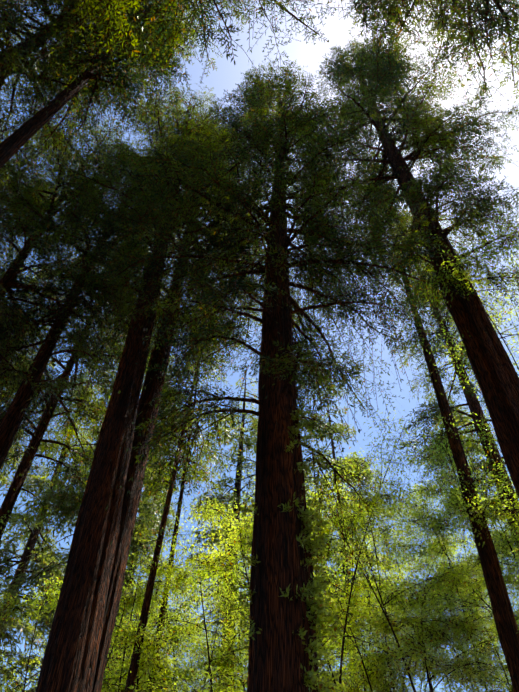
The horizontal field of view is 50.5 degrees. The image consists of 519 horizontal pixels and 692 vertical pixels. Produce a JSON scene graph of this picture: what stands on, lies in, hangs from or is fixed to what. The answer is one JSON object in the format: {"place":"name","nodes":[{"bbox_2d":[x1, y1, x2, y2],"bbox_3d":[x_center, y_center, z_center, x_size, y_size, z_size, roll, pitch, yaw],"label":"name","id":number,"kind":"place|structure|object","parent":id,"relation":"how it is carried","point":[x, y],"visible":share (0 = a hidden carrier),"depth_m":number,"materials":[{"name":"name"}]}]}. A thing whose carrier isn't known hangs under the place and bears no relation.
{"place":"outdoors","nodes":[
{"label":"outdoors","id":0,"kind":"place"},
{"bbox_2d":[0,0,518,691],"label":"sky","id":1,"kind":"structure","parent":0,"point":[227,74],"materials":[{"name":"blue"}]},
{"bbox_3d":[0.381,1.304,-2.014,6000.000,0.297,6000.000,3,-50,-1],"label":"forest floor","id":2,"kind":"structure","parent":0,"visible":0},
{"bbox_2d":[0,267,57,491],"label":"redwood tree","id":3,"kind":"object","parent":2,"relation":"on","point":[5,476],"visible":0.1,"depth_m":59.47,"materials":[{"name":"green plant"}]},
{"bbox_2d":[0,510,65,691],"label":"broadleaf tree","id":4,"kind":"object","parent":2,"relation":"on","point":[17,605],"visible":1,"depth_m":26.19,"materials":[{"name":"green plant"}]},
{"bbox_2d":[0,119,76,398],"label":"redwood tree","id":5,"kind":"object","parent":2,"relation":"on","point":[8,257],"visible":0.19,"depth_m":42.12,"materials":[{"name":"green plant"}]},
{"bbox_2d":[0,357,113,691],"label":"redwood tree","id":6,"kind":"object","parent":2,"relation":"on","point":[35,481],"visible":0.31,"depth_m":58.09,"materials":[{"name":"green plant"}]},
{"bbox_2d":[0,112,132,463],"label":"redwood tree","id":7,"kind":"object","parent":2,"relation":"on","point":[8,277],"visible":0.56,"depth_m":35.57,"materials":[{"name":"green plant"}]},
{"bbox_2d":[0,238,166,588],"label":"redwood tree","id":8,"kind":"object","parent":2,"relation":"on","point":[47,412],"visible":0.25,"depth_m":37.64,"materials":[{"name":"green plant"}]},
{"bbox_2d":[0,0,174,220],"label":"redwood tree","id":9,"kind":"object","parent":2,"relation":"on","point":[12,62],"visible":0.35,"depth_m":30.89,"materials":[{"name":"green plant"}]},
{"bbox_2d":[0,137,178,516],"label":"redwood tree","id":10,"kind":"object","parent":2,"relation":"on","point":[13,416],"visible":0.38,"depth_m":34.26,"materials":[{"name":"green plant"}]},
{"bbox_2d":[0,313,180,691],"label":"redwood tree","id":11,"kind":"object","parent":2,"relation":"on","point":[47,495],"visible":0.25,"depth_m":48.89,"materials":[{"name":"green plant"}]},
{"bbox_2d":[0,522,211,691],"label":"broadleaf tree","id":12,"kind":"object","parent":2,"relation":"on","point":[148,565],"visible":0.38,"depth_m":32.74,"materials":[{"name":"green plant"}]},
{"bbox_2d":[0,0,212,177],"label":"redwood tree","id":13,"kind":"object","parent":2,"relation":"on","point":[12,144],"visible":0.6,"depth_m":30.11,"materials":[{"name":"green plant"}]},
{"bbox_2d":[42,449,183,691],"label":"redwood tree","id":14,"kind":"object","parent":2,"relation":"on","point":[168,528],"visible":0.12,"depth_m":65.81,"materials":[{"name":"green plant"}]},
{"bbox_2d":[18,555,247,691],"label":"broadleaf tree","id":15,"kind":"object","parent":2,"relation":"on","point":[138,602],"visible":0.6,"depth_m":30.07,"materials":[{"name":"green plant"}]},
{"bbox_2d":[32,558,249,691],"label":"broadleaf tree","id":16,"kind":"object","parent":2,"relation":"on","point":[119,657],"visible":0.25,"depth_m":38.84,"materials":[{"name":"green plant"}]},
{"bbox_2d":[26,83,266,691],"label":"redwood tree","id":17,"kind":"object","parent":2,"relation":"on","point":[69,662],"visible":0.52,"depth_m":29.54,"materials":[{"name":"green plant"}]},
{"bbox_2d":[56,108,266,691],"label":"redwood tree","id":18,"kind":"object","parent":2,"relation":"on","point":[151,391],"visible":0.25,"depth_m":32.08,"materials":[{"name":"green plant"}]},
{"bbox_2d":[101,533,249,691],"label":"broadleaf tree","id":19,"kind":"object","parent":2,"relation":"on","point":[139,634],"visible":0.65,"depth_m":30.48,"materials":[{"name":"green plant"}]},
{"bbox_2d":[0,0,361,113],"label":"redwood tree","id":20,"kind":"object","parent":2,"relation":"on","point":[108,13],"visible":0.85,"depth_m":25.15,"materials":[{"name":"green plant"}]},
{"bbox_2d":[124,293,242,691],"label":"redwood tree","id":21,"kind":"object","parent":2,"relation":"on","point":[133,668],"visible":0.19,"depth_m":35.84,"materials":[{"name":"green plant"}]},
{"bbox_2d":[142,339,238,691],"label":"redwood tree","id":22,"kind":"object","parent":2,"relation":"on","point":[181,481],"visible":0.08,"depth_m":44.59,"materials":[{"name":"green plant"}]},
{"bbox_2d":[145,377,258,691],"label":"redwood tree","id":23,"kind":"object","parent":2,"relation":"on","point":[229,437],"visible":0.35,"depth_m":64.32,"materials":[{"name":"green plant"}]},
{"bbox_2d":[120,543,352,691],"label":"broadleaf tree","id":24,"kind":"object","parent":2,"relation":"on","point":[203,645],"visible":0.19,"depth_m":40.04,"materials":[{"name":"green plant"}]},
{"bbox_2d":[88,57,478,691],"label":"redwood tree","id":25,"kind":"object","parent":2,"relation":"on","point":[285,605],"visible":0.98,"depth_m":28.38,"materials":[{"name":"green plant"}]},
{"bbox_2d":[176,404,446,687],"bbox_3d":[3.295,15.825,27.502,17.086,27.144,13.064,-24,-55,20],"label":"broadleaf tree","id":26,"kind":"object","parent":2,"relation":"on","point":[343,600],"visible":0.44,"depth_m":30.94,"materials":[{"name":"green plant"}]},
{"bbox_2d":[166,515,460,691],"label":"broadleaf tree","id":27,"kind":"object","parent":2,"relation":"on","point":[331,680],"visible":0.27,"depth_m":34.00,"materials":[{"name":"green plant"}]},
{"bbox_2d":[305,472,347,691],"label":"redwood tree","id":28,"kind":"object","parent":2,"relation":"on","point":[311,480],"visible":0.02,"depth_m":80.21,"materials":[{"name":"green plant"}]},
{"bbox_2d":[185,492,508,691],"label":"broadleaf tree","id":29,"kind":"object","parent":2,"relation":"on","point":[238,550],"visible":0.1,"depth_m":40.31,"materials":[{"name":"green plant"}]},
{"bbox_2d":[307,377,409,691],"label":"tree","id":30,"kind":"object","parent":2,"relation":"on","point":[344,477],"visible":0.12,"depth_m":68.67,"materials":[{"name":"green plant"}]},
{"bbox_2d":[295,30,518,497],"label":"redwood tree","id":31,"kind":"object","parent":2,"relation":"on","point":[495,373],"visible":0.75,"depth_m":37.77,"materials":[{"name":"green plant"}]},
{"bbox_2d":[306,463,511,691],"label":"broadleaf tree","id":32,"kind":"object","parent":2,"relation":"on","point":[403,656],"visible":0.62,"depth_m":29.13,"materials":[{"name":"green plant"}]},
{"bbox_2d":[303,0,518,154],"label":"redwood tree","id":33,"kind":"object","parent":2,"relation":"on","point":[392,13],"visible":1,"depth_m":24.04,"materials":[{"name":"green plant"}]},
{"bbox_2d":[318,534,508,691],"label":"broadleaf tree","id":34,"kind":"object","parent":2,"relation":"on","point":[430,642],"visible":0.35,"depth_m":33.62,"materials":[{"name":"green plant"}]},
{"bbox_2d":[309,484,518,691],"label":"broadleaf tree","id":35,"kind":"object","parent":2,"relation":"on","point":[403,640],"visible":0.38,"depth_m":32.35,"materials":[{"name":"green plant"}]},
{"bbox_2d":[319,473,511,691],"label":"broadleaf tree","id":36,"kind":"object","parent":2,"relation":"on","point":[445,590],"visible":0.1,"depth_m":44.60,"materials":[{"name":"green plant"}]},
{"bbox_2d":[351,197,518,691],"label":"redwood tree","id":37,"kind":"object","parent":2,"relation":"on","point":[505,622],"visible":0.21,"depth_m":25.61,"materials":[{"name":"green plant"}]},
{"bbox_2d":[368,484,518,691],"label":"broadleaf tree","id":38,"kind":"object","parent":2,"relation":"on","point":[457,564],"visible":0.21,"depth_m":38.60,"materials":[{"name":"green plant"}]},
{"bbox_2d":[369,519,518,691],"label":"broadleaf tree","id":39,"kind":"object","parent":2,"relation":"on","point":[418,570],"visible":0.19,"depth_m":40.15,"materials":[{"name":"green plant"}]},
{"bbox_2d":[373,407,518,691],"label":"broadleaf tree","id":40,"kind":"object","parent":2,"relation":"on","point":[447,450],"visible":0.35,"depth_m":32.18,"materials":[{"name":"green plant"}]},
{"bbox_2d":[383,207,518,597],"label":"redwood tree","id":41,"kind":"object","parent":2,"relation":"on","point":[472,403],"visible":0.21,"depth_m":46.89,"materials":[{"name":"green plant"}]},
{"bbox_2d":[386,434,518,619],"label":"broadleaf tree","id":42,"kind":"object","parent":2,"relation":"on","point":[474,579],"visible":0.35,"depth_m":35.05,"materials":[{"name":"green plant"}]},
{"bbox_2d":[399,208,518,555],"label":"broadleaf tree","id":43,"kind":"object","parent":2,"relation":"on","point":[479,266],"visible":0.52,"depth_m":27.88,"materials":[{"name":"green plant"}]},
{"bbox_2d":[405,448,518,664],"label":"broadleaf tree","id":44,"kind":"object","parent":2,"relation":"on","point":[467,525],"visible":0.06,"depth_m":43.34,"materials":[{"name":"green plant"}]},
{"bbox_2d":[416,443,518,632],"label":"broadleaf tree","id":45,"kind":"object","parent":2,"relation":"on","point":[478,502],"visible":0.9,"depth_m":26.10,"materials":[{"name":"green plant"}]},
{"bbox_2d":[423,390,518,691],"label":"redwood tree","id":46,"kind":"object","parent":2,"relation":"on","point":[464,420],"visible":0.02,"depth_m":73.30,"materials":[{"name":"green plant"}]},
{"bbox_2d":[432,472,518,601],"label":"broadleaf tree","id":47,"kind":"object","parent":2,"relation":"on","point":[453,498],"visible":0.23,"depth_m":40.49,"materials":[{"name":"green plant"}]},
{"bbox_2d":[495,254,518,296],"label":"broadleaf tree","id":48,"kind":"object","parent":2,"relation":"on","point":[510,267],"visible":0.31,"depth_m":34.04,"materials":[{"name":"green plant"}]}
]}

